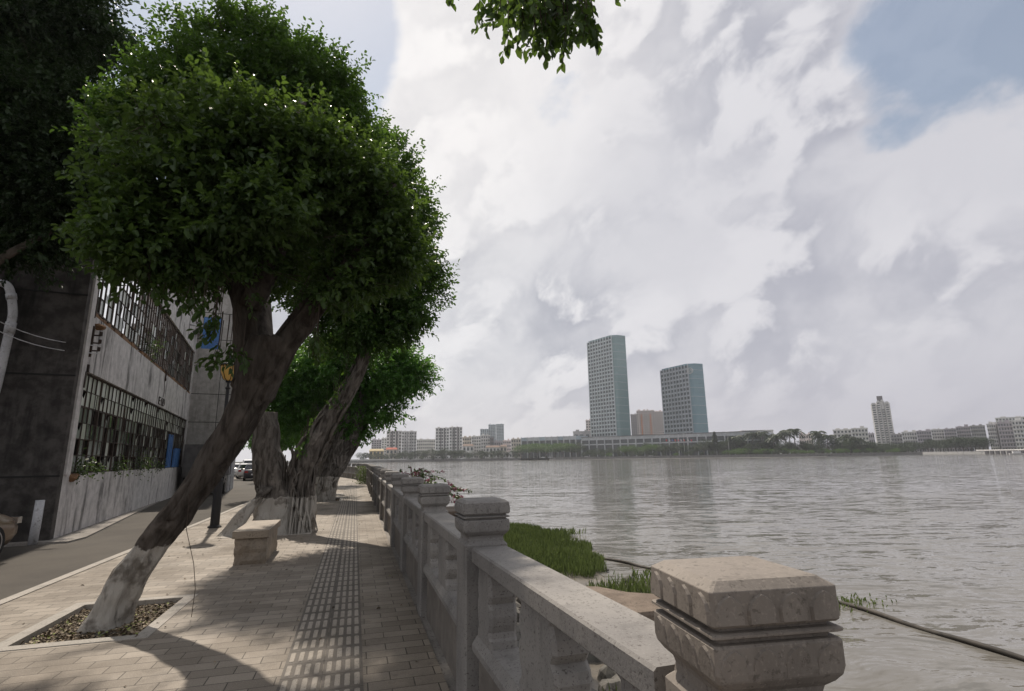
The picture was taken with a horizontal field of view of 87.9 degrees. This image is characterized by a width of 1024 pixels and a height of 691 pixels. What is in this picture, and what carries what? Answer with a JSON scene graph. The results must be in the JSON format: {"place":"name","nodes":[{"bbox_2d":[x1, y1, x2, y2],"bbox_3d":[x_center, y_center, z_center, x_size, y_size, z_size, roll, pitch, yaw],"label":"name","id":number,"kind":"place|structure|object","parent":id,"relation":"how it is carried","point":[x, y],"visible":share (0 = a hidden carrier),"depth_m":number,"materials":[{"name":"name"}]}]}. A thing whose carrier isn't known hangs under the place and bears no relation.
{"place":"outdoors","nodes":[
{"label":"outdoors","id":0,"kind":"place"},
{"bbox_2d":[0,476,255,599],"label":"road","id":1,"kind":"structure","parent":0,"point":[22,568],"depth_m":10.78,"materials":[{"name":"asphalt"}]},
{"bbox_2d":[0,514,22,552],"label":"parked car","id":2,"kind":"object","parent":1,"relation":"on","point":[8,528],"visible":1,"depth_m":9.91,"materials":[{"name":"brown metal"}]},
{"bbox_2d":[0,0,156,292],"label":"shade tree","id":3,"kind":"object","parent":1,"relation":"on","point":[52,54],"visible":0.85,"depth_m":10.49,"materials":[{"name":"green plant"}]},
{"bbox_2d":[0,475,252,604],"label":"kerb","id":4,"kind":"structure","parent":1,"relation":"on","point":[35,588],"depth_m":7.83,"materials":[{"name":"stone"}]},
{"bbox_2d":[131,288,235,492],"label":"stair tower","id":5,"kind":"structure","parent":1,"relation":"on","point":[207,403],"depth_m":30.49,"materials":[{"name":"concrete"}]},
{"bbox_2d":[181,444,230,493],"bbox_3d":[-17.323,7.082,30.442,2.040,2.620,6.075,4,-13,-24],"label":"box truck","id":6,"kind":"object","parent":1,"relation":"on","point":[191,451],"visible":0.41,"depth_m":27.68,"materials":[{"name":"metal"}]},
{"bbox_2d":[235,463,247,478],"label":"parked car","id":7,"kind":"object","parent":1,"relation":"on","point":[239,472],"visible":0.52,"depth_m":53.76,"materials":[{"name":"silver metal"}]},
{"bbox_2d":[241,463,252,480],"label":"parked car","id":8,"kind":"object","parent":1,"relation":"on","point":[248,473],"visible":0.42,"depth_m":47.37,"materials":[{"name":"grey paint"}]},
{"bbox_2d":[0,477,449,690],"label":"sidewalk","id":9,"kind":"structure","parent":0,"point":[236,636],"depth_m":5.36,"materials":[{"name":"brick"}]},
{"bbox_2d":[0,594,197,651],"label":"tree pit","id":10,"kind":"object","parent":9,"relation":"on","point":[60,628],"visible":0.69,"depth_m":5.40,"materials":[{"name":"stone"}]},
{"bbox_2d":[49,0,442,636],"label":"banyan tree","id":11,"kind":"object","parent":10,"relation":"in","point":[257,148],"visible":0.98,"depth_m":5.89,"materials":[{"name":"green plant"}]},
{"bbox_2d":[207,355,233,527],"bbox_3d":[-7.455,2.388,13.691,0.520,4.400,0.512,3,-12,-16],"label":"street lamp","id":12,"kind":"object","parent":9,"relation":"on","point":[216,503],"visible":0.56,"depth_m":13.34,"materials":[{"name":"black metal"}]},
{"bbox_2d":[232,520,280,564],"bbox_3d":[-4.398,3.374,9.175,0.540,0.515,1.600,3,-12,-17],"label":"stone bench","id":13,"kind":"object","parent":9,"relation":"on","point":[255,542],"visible":1,"depth_m":8.50,"materials":[{"name":"stone"}]},
{"bbox_2d":[218,531,310,538],"bbox_3d":[-5.641,4.405,12.451,1.840,0.128,1.960,3,-12,-16],"label":"tree pit","id":14,"kind":"object","parent":9,"relation":"on","point":[221,537],"visible":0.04,"depth_m":11.71,"materials":[{"name":"stone"}]},
{"bbox_2d":[216,109,459,536],"bbox_3d":[-4.233,-0.897,13.537,5.760,11.071,4.401,-2,-12,7],"label":"banyan tree","id":15,"kind":"object","parent":14,"relation":"in","point":[288,498],"visible":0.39,"depth_m":12.88,"materials":[{"name":"green plant"}]},
{"bbox_2d":[251,433,299,471],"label":"banyan tree","id":16,"kind":"object","parent":9,"relation":"on","point":[283,442],"visible":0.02,"depth_m":44.30,"materials":[{"name":"green plant"}]},
{"bbox_2d":[281,350,336,490],"bbox_3d":[-10.931,3.691,27.360,5.980,7.997,4.752,3,-12,-16],"label":"banyan tree","id":17,"kind":"object","parent":9,"relation":"on","point":[322,461],"depth_m":27.00,"materials":[{"name":"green plant"}]},
{"bbox_2d":[276,483,363,690],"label":"tactile paving","id":18,"kind":"structure","parent":9,"relation":"on","point":[342,672],"depth_m":5.22,"materials":[{"name":"tile"}]},
{"bbox_2d":[386,429,401,458],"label":"apartment block","id":19,"kind":"structure","parent":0,"point":[394,438],"depth_m":663.72,"materials":[{"name":"grey"}]},
{"bbox_2d":[349,478,455,690],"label":"quay wall","id":20,"kind":"structure","parent":0,"point":[445,669],"depth_m":4.92,"materials":[{"name":"stone"}]},
{"bbox_2d":[376,468,386,511],"bbox_3d":[-4.199,4.641,17.095,0.328,1.342,0.328,3,-12,-16],"label":"railing post","id":21,"kind":"object","parent":20,"relation":"on","point":[377,499],"visible":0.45,"depth_m":16.95,"materials":[{"name":"stone"}]},
{"bbox_2d":[379,469,392,519],"bbox_3d":[-3.533,4.156,14.841,0.328,1.342,0.328,3,-12,-16],"label":"railing post","id":22,"kind":"object","parent":20,"relation":"on","point":[382,474],"visible":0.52,"depth_m":14.73,"materials":[{"name":"stone"}]},
{"bbox_2d":[386,484,392,534],"bbox_3d":[-2.528,3.861,11.369,0.240,1.656,2.125,3,-12,-16],"label":"stone railing","id":23,"kind":"object","parent":20,"relation":"on","point":[389,487],"visible":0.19,"depth_m":11.84,"materials":[{"name":"stone"}]},
{"bbox_2d":[384,471,398,530],"bbox_3d":[-2.867,3.670,12.587,0.328,1.342,0.328,3,-12,-16],"label":"railing post","id":24,"kind":"object","parent":20,"relation":"on","point":[388,478],"visible":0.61,"depth_m":12.47,"materials":[{"name":"stone"}]},
{"bbox_2d":[393,489,402,556],"bbox_3d":[-1.862,3.376,9.115,0.240,1.656,2.125,3,-12,-16],"label":"stone railing","id":25,"kind":"object","parent":20,"relation":"on","point":[398,493],"visible":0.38,"depth_m":9.43,"materials":[{"name":"stone"}]},
{"bbox_2d":[390,473,408,546],"bbox_3d":[-2.201,3.184,10.333,0.328,1.342,0.328,3,-12,-16],"label":"railing post","id":26,"kind":"object","parent":20,"relation":"on","point":[396,481],"visible":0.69,"depth_m":10.25,"materials":[{"name":"stone"}]},
{"bbox_2d":[400,477,423,571],"bbox_3d":[-1.535,2.699,8.079,0.328,1.342,0.328,3,-12,-16],"label":"railing post","id":27,"kind":"object","parent":20,"relation":"on","point":[409,487],"visible":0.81,"depth_m":8.01,"materials":[{"name":"stone"}]},
{"bbox_2d":[404,497,420,594],"bbox_3d":[-1.196,2.890,6.861,0.240,1.656,2.125,3,-12,-16],"label":"stone railing","id":28,"kind":"object","parent":20,"relation":"on","point":[412,523],"visible":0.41,"depth_m":7.03,"materials":[{"name":"stone"}]},
{"bbox_2d":[417,483,449,616],"bbox_3d":[-0.869,2.213,5.825,0.328,1.342,0.328,3,-12,-16],"label":"railing post","id":29,"kind":"object","parent":20,"relation":"on","point":[434,497],"visible":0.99,"depth_m":5.76,"materials":[{"name":"stone"}]},
{"bbox_2d":[423,511,460,680],"bbox_3d":[-0.530,2.404,4.607,0.240,1.656,2.125,3,-12,-16],"label":"stone railing","id":30,"kind":"object","parent":20,"relation":"on","point":[440,566],"visible":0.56,"depth_m":4.60,"materials":[{"name":"stone"}]},
{"bbox_2d":[454,497,509,690],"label":"railing post","id":31,"kind":"object","parent":20,"relation":"on","point":[482,521],"visible":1,"depth_m":3.51,"materials":[{"name":"stone"}]},
{"bbox_2d":[472,546,675,690],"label":"stone railing","id":32,"kind":"object","parent":20,"relation":"on","point":[567,625],"visible":0.98,"depth_m":2.25,"materials":[{"name":"stone"}]},
{"bbox_2d":[650,556,845,690],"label":"railing post","id":33,"kind":"object","parent":20,"relation":"on","point":[741,623],"visible":1,"depth_m":1.18,"materials":[{"name":"beige stone"}]},
{"bbox_2d":[401,430,416,458],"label":"apartment block","id":34,"kind":"structure","parent":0,"point":[409,441],"depth_m":661.08,"materials":[{"name":"grey"}]},
{"bbox_2d":[416,438,435,457],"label":"apartment block","id":35,"kind":"structure","parent":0,"point":[425,445],"depth_m":718.11,"materials":[{"name":"grey"}]},
{"bbox_2d":[435,427,448,457],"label":"apartment block","id":36,"kind":"structure","parent":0,"point":[442,438],"depth_m":683.79,"materials":[{"name":"grey"}]},
{"bbox_2d":[449,426,461,457],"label":"apartment block","id":37,"kind":"structure","parent":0,"point":[455,438],"depth_m":685.85,"materials":[{"name":"grey"}]},
{"bbox_2d":[472,435,480,457],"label":"apartment block","id":38,"kind":"structure","parent":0,"point":[476,441],"depth_m":721.24,"materials":[{"name":"grey"}]},
{"bbox_2d":[481,433,489,457],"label":"apartment block","id":39,"kind":"structure","parent":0,"point":[485,440],"depth_m":688.08,"materials":[{"name":"grey"}]},
{"bbox_2d":[446,0,625,72],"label":"overhanging tree","id":40,"kind":"object","parent":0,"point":[555,22],"visible":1,"depth_m":3.96,"materials":[{"name":"green plant"}]},
{"bbox_2d":[86,0,1023,461],"label":"sky","id":41,"kind":"structure","parent":0,"point":[815,206],"materials":[{"name":"white"}]},
{"bbox_2d":[561,551,618,690],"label":"river bank","id":42,"kind":"structure","parent":0,"point":[594,667],"depth_m":13.23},
{"bbox_2d":[399,465,443,483],"bbox_3d":[-3.427,5.263,18.826,1.845,1.985,3.904,3,-12,-16],"label":"flowering shrub","id":43,"kind":"object","parent":42,"relation":"on","point":[415,473],"visible":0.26,"depth_m":18.22,"materials":[{"name":"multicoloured plant"}]},
{"bbox_2d":[515,596,620,690],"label":"riprap","id":44,"kind":"object","parent":42,"relation":"on","point":[606,675],"visible":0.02,"depth_m":7.16,"materials":[{"name":"stone"}]},
{"bbox_2d":[423,476,471,502],"bbox_3d":[-1.769,4.155,13.126,1.522,1.751,3.539,1,-12,-10],"label":"flowering shrub","id":45,"kind":"object","parent":44,"relation":"on","point":[453,488],"visible":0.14,"depth_m":13.08,"materials":[{"name":"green plant"}]},
{"bbox_2d":[586,586,659,620],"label":"concrete slab","id":46,"kind":"structure","parent":42,"relation":"on","point":[642,604],"depth_m":9.42,"materials":[{"name":"concrete"}]},
{"bbox_2d":[351,454,1023,690],"bbox_3d":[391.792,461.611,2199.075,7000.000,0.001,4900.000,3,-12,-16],"label":"water","id":47,"kind":"structure","parent":0,"point":[933,541],"depth_m":23.56,"materials":[{"name":"liquid"}]},
{"bbox_2d":[535,526,585,534],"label":"water weed","id":48,"kind":"object","parent":47,"relation":"in","point":[564,529],"visible":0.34,"depth_m":22.04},
{"bbox_2d":[503,521,652,690],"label":"reeds","id":49,"kind":"object","parent":47,"relation":"on","point":[553,550],"visible":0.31,"depth_m":16.14,"materials":[{"name":"plant"}]},
{"bbox_2d":[608,566,650,581],"bbox_3d":[3.959,6.036,14.095,2.759,0.296,1.685,3,-12,-16],"label":"water weed","id":50,"kind":"object","parent":47,"relation":"in","point":[646,572],"visible":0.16,"depth_m":14.06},
{"bbox_2d":[549,455,898,459],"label":"stone footing","id":51,"kind":"object","parent":47,"relation":"in","point":[730,457],"visible":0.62,"depth_m":485.10,"materials":[{"name":"stone"}]},
{"bbox_2d":[604,557,1023,661],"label":"floating pipe","id":52,"kind":"object","parent":47,"relation":"on","point":[1004,652],"visible":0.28,"depth_m":9.55,"materials":[{"name":"plastic"}]},
{"bbox_2d":[837,592,896,612],"bbox_3d":[7.231,5.550,11.599,2.495,0.120,1.592,3,-12,-16],"label":"water weed","id":53,"kind":"object","parent":47,"relation":"on","point":[851,600],"visible":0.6,"depth_m":11.49,"materials":[{"name":"plant"}]},
{"bbox_2d":[976,449,1023,453],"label":"jetty","id":54,"kind":"object","parent":47,"relation":"in","point":[997,451],"visible":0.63,"depth_m":437.46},
{"bbox_2d":[833,428,851,443],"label":"apartment block","id":55,"kind":"structure","parent":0,"point":[838,432],"depth_m":605.95,"materials":[{"name":"grey"}]},
{"bbox_2d":[851,426,869,452],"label":"apartment block","id":56,"kind":"structure","parent":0,"point":[861,432],"depth_m":591.71,"materials":[{"name":"grey"}]},
{"bbox_2d":[890,433,902,444],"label":"apartment block","id":57,"kind":"structure","parent":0,"point":[896,438],"depth_m":609.13,"materials":[{"name":"grey"}]},
{"bbox_2d":[901,430,919,451],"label":"apartment block","id":58,"kind":"structure","parent":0,"point":[909,436],"depth_m":598.20,"materials":[{"name":"grey"}]},
{"bbox_2d":[916,429,934,451],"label":"apartment block","id":59,"kind":"structure","parent":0,"point":[922,436],"depth_m":586.63,"materials":[{"name":"grey"}]},
{"bbox_2d":[931,428,946,451],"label":"apartment block","id":60,"kind":"structure","parent":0,"point":[938,434],"depth_m":617.86,"materials":[{"name":"grey"}]},
{"bbox_2d":[943,428,959,451],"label":"apartment block","id":61,"kind":"structure","parent":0,"point":[951,432],"depth_m":603.13,"materials":[{"name":"grey"}]},
{"bbox_2d":[955,424,973,451],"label":"apartment block","id":62,"kind":"structure","parent":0,"point":[962,431],"depth_m":604.15,"materials":[{"name":"grey"}]},
{"bbox_2d":[970,424,988,449],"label":"apartment block","id":63,"kind":"structure","parent":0,"point":[978,431],"depth_m":588.59,"materials":[{"name":"grey"}]},
{"bbox_2d":[986,422,1001,450],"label":"apartment block","id":64,"kind":"structure","parent":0,"point":[993,429],"depth_m":514.49,"materials":[{"name":"grey"}]},
{"bbox_2d":[997,420,1016,450],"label":"apartment block","id":65,"kind":"structure","parent":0,"point":[1006,433],"depth_m":500.72,"materials":[{"name":"grey"}]},
{"bbox_2d":[1011,418,1023,450],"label":"apartment block","id":66,"kind":"structure","parent":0,"point":[1018,426],"depth_m":488.12,"materials":[{"name":"grey"}]},
{"label":"far bank","id":67,"kind":"structure","parent":0,"visible":0},
{"bbox_2d":[235,458,520,463],"bbox_3d":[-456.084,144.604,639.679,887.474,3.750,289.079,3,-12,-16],"label":"embankment wall","id":68,"kind":"structure","parent":67,"relation":"on","point":[429,460],"depth_m":614.99,"materials":[{"name":"stone"}]},
{"bbox_2d":[350,457,518,460],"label":"promenade parapet","id":69,"kind":"structure","parent":67,"relation":"on","point":[420,459],"depth_m":615.35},
{"bbox_2d":[496,423,503,444],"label":"apartment building","id":70,"kind":"structure","parent":67,"relation":"on","point":[499,431],"depth_m":1046.80,"materials":[{"name":"grey"}]},
{"bbox_2d":[587,335,630,436],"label":"skyscraper","id":71,"kind":"structure","parent":67,"relation":"on","point":[608,389],"depth_m":668.58,"materials":[{"name":"teal"}]},
{"bbox_2d":[590,378,615,436],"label":"window","id":72,"kind":"structure","parent":71,"relation":"in","point":[611,378],"depth_m":670.00,"materials":[{"name":"grey"}]},
{"bbox_2d":[630,413,637,434],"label":"apartment building","id":73,"kind":"structure","parent":67,"relation":"on","point":[634,430],"depth_m":772.78,"materials":[{"name":"grey"}]},
{"bbox_2d":[636,409,646,434],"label":"apartment building","id":74,"kind":"structure","parent":67,"relation":"on","point":[641,422],"depth_m":761.11,"materials":[{"name":"grey"}]},
{"bbox_2d":[645,409,655,434],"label":"apartment building","id":75,"kind":"structure","parent":67,"relation":"on","point":[650,422],"depth_m":758.14,"materials":[{"name":"grey"}]},
{"bbox_2d":[654,410,663,433],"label":"apartment building","id":76,"kind":"structure","parent":67,"relation":"on","point":[659,425],"depth_m":755.09,"materials":[{"name":"grey"}]},
{"bbox_2d":[581,430,771,456],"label":"shopping mall","id":77,"kind":"structure","parent":67,"relation":"on","point":[604,442],"depth_m":568.11,"materials":[{"name":"grey"}]},
{"bbox_2d":[521,435,587,457],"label":"mall wing","id":78,"kind":"structure","parent":77,"relation":"attached to","point":[555,440],"depth_m":632.23,"materials":[{"name":"concrete"}]},
{"bbox_2d":[660,363,708,433],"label":"skyscraper","id":79,"kind":"structure","parent":67,"relation":"on","point":[683,399],"depth_m":633.94,"materials":[{"name":"blue"}]},
{"bbox_2d":[665,414,691,433],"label":"window","id":80,"kind":"structure","parent":79,"relation":"in","point":[689,414],"depth_m":637.30,"materials":[{"name":"grey"}]},
{"bbox_2d":[549,452,922,458],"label":"embankment wall","id":81,"kind":"structure","parent":67,"relation":"on","point":[788,455],"depth_m":479.58,"materials":[{"name":"stone"}]},
{"bbox_2d":[871,396,893,451],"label":"high-rise building","id":82,"kind":"structure","parent":67,"relation":"on","point":[882,419],"depth_m":647.06,"materials":[{"name":"grey"}]},
{"bbox_2d":[922,451,1011,453],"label":"embankment wall","id":83,"kind":"structure","parent":67,"relation":"on","point":[974,452],"depth_m":514.98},
{"label":"ground","id":84,"kind":"structure","parent":0,"visible":0},
{"bbox_2d":[0,153,198,541],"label":"factory building","id":85,"kind":"structure","parent":84,"relation":"on","point":[112,400],"depth_m":13.59,"materials":[{"name":"paint"}]},
{"bbox_2d":[0,279,17,391],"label":"drain pipe","id":86,"kind":"object","parent":85,"relation":"attached to","point":[12,305],"visible":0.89,"depth_m":12.13,"materials":[{"name":"plastic"}]},
{"bbox_2d":[71,373,103,473],"bbox_3d":[-11.115,2.035,13.842,0.136,2.540,2.033,4,-13,-24],"label":"window","id":87,"kind":"structure","parent":85,"relation":"in","point":[90,403],"depth_m":14.11,"materials":[{"name":"glass"}]},
{"bbox_2d":[71,448,106,484],"bbox_3d":[-10.906,3.017,13.288,1.004,0.899,0.819,-3,-12,12],"label":"weed plant","id":88,"kind":"object","parent":85,"relation":"attached to","point":[77,467],"visible":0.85,"depth_m":13.34,"materials":[{"name":"green plant"}]},
{"bbox_2d":[90,381,121,472],"bbox_3d":[-11.944,2.430,15.656,0.126,2.540,2.033,4,-13,-24],"label":"window","id":89,"kind":"structure","parent":85,"relation":"in","point":[111,394],"depth_m":15.71,"materials":[{"name":"glass"}]},
{"bbox_2d":[96,271,116,325],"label":"window","id":90,"kind":"structure","parent":85,"relation":"in","point":[101,303],"depth_m":14.73,"materials":[{"name":"glass"}]},
{"bbox_2d":[108,454,132,478],"bbox_3d":[-12.318,3.789,16.579,0.810,0.800,0.834,3,-12,-16],"label":"weed plant","id":91,"kind":"object","parent":85,"relation":"attached to","point":[118,466],"visible":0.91,"depth_m":16.55,"materials":[{"name":"green plant"}]},
{"bbox_2d":[110,390,135,470],"bbox_3d":[-12.768,2.825,17.472,0.126,2.540,2.033,4,-13,-24],"label":"window","id":92,"kind":"structure","parent":85,"relation":"in","point":[125,417],"depth_m":17.49,"materials":[{"name":"glass"}]},
{"bbox_2d":[111,278,136,338],"bbox_3d":[-11.998,-1.478,16.483,0.134,2.250,2.033,4,-13,-24],"label":"window","id":93,"kind":"structure","parent":85,"relation":"in","point":[125,299],"depth_m":16.55,"materials":[{"name":"glass"}]},
{"bbox_2d":[127,396,147,469],"bbox_3d":[-13.578,3.222,19.295,0.158,2.540,2.033,4,-13,-24],"label":"window","id":94,"kind":"structure","parent":85,"relation":"in","point":[140,411],"depth_m":19.29,"materials":[{"name":"glass"}]},
{"bbox_2d":[128,281,149,350],"bbox_3d":[-12.843,-1.084,18.290,0.089,2.250,2.033,4,-13,-24],"label":"window","id":95,"kind":"structure","parent":85,"relation":"in","point":[133,334],"depth_m":18.35,"materials":[{"name":"glass"}]},
{"bbox_2d":[130,449,164,480],"bbox_3d":[-13.523,4.396,19.578,1.348,1.203,1.222,-4,-12,13],"label":"weed plant","id":96,"kind":"object","parent":85,"relation":"attached to","point":[145,465],"visible":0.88,"depth_m":19.53,"materials":[{"name":"green plant"}]},
{"bbox_2d":[140,402,157,468],"bbox_3d":[-14.404,3.618,21.110,0.151,2.540,2.033,4,-13,-24],"label":"window","id":97,"kind":"structure","parent":85,"relation":"in","point":[152,410],"depth_m":21.19,"materials":[{"name":"glass"}]},
{"bbox_2d":[142,293,159,360],"bbox_3d":[-13.643,-0.687,20.117,0.143,2.250,2.033,4,-13,-24],"label":"window","id":98,"kind":"structure","parent":85,"relation":"in","point":[153,330],"depth_m":20.15,"materials":[{"name":"glass"}]},
{"bbox_2d":[144,327,168,361],"bbox_3d":[-13.254,-0.048,19.459,1.173,1.302,1.298,3,-12,-16],"label":"weed plant","id":99,"kind":"object","parent":85,"relation":"attached to","point":[158,345],"visible":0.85,"depth_m":19.53,"materials":[{"name":"green plant"}]},
{"bbox_2d":[151,407,166,468],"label":"window","id":100,"kind":"structure","parent":85,"relation":"in","point":[161,415],"depth_m":22.95,"materials":[{"name":"glass"}]},
{"bbox_2d":[153,306,168,368],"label":"window","id":101,"kind":"structure","parent":85,"relation":"in","point":[160,329],"depth_m":22.04,"materials":[{"name":"glass"}]},
{"bbox_2d":[160,411,173,467],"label":"window","id":102,"kind":"structure","parent":85,"relation":"in","point":[169,416],"depth_m":24.64,"materials":[{"name":"glass"}]},
{"bbox_2d":[163,319,176,375],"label":"window","id":103,"kind":"structure","parent":85,"relation":"in","point":[171,343],"depth_m":23.80,"materials":[{"name":"glass"}]},
{"bbox_2d":[168,415,179,467],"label":"window","id":104,"kind":"structure","parent":85,"relation":"in","point":[176,421],"depth_m":26.74,"materials":[{"name":"glass"}]},
{"bbox_2d":[171,329,182,380],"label":"window","id":105,"kind":"structure","parent":85,"relation":"in","point":[176,356],"depth_m":25.64,"materials":[{"name":"metal"}]},
{"bbox_2d":[177,417,185,466],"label":"window","id":106,"kind":"structure","parent":85,"relation":"in","point":[181,439],"depth_m":28.70,"materials":[{"name":"glass"}]},
{"bbox_2d":[178,338,188,386],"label":"window","id":107,"kind":"structure","parent":85,"relation":"in","point":[182,369],"depth_m":27.45,"materials":[{"name":"glass"}]},
{"bbox_2d":[184,346,193,390],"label":"window","id":108,"kind":"structure","parent":85,"relation":"in","point":[190,353],"depth_m":29.32,"materials":[{"name":"metal"}]},
{"bbox_2d":[4,477,236,546],"bbox_3d":[-21.539,9.784,36.549,2.502,0.100,56.063,4,-13,-22],"label":"concrete apron","id":109,"kind":"object","parent":84,"relation":"on","point":[84,533],"visible":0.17,"depth_m":13.16,"materials":[{"name":"concrete"}]},
{"bbox_2d":[27,500,44,544],"bbox_3d":[-10.427,3.873,11.631,0.180,0.933,0.172,3,-12,-16],"label":"short pipe post","id":110,"kind":"object","parent":109,"relation":"on","point":[35,527],"visible":1,"depth_m":11.59,"materials":[{"name":"metal"}]},
{"bbox_2d":[265,332,443,501],"bbox_3d":[-6.945,2.857,22.698,8.137,7.613,4.960,3,-12,-16],"label":"banyan tree","id":111,"kind":"object","parent":84,"relation":"on","point":[306,382],"visible":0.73,"depth_m":22.05,"materials":[{"name":"green plant"}]},
{"bbox_3d":[-9.847,9.204,36.164,0.240,1.656,2.125,3,-13,-18],"label":"stone railing","id":112,"kind":"object","parent":84,"relation":"on","visible":0},
{"bbox_2d":[352,466,365,483],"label":"climbing vine","id":113,"kind":"object","parent":112,"relation":"attached to","point":[361,480],"visible":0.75,"depth_m":35.97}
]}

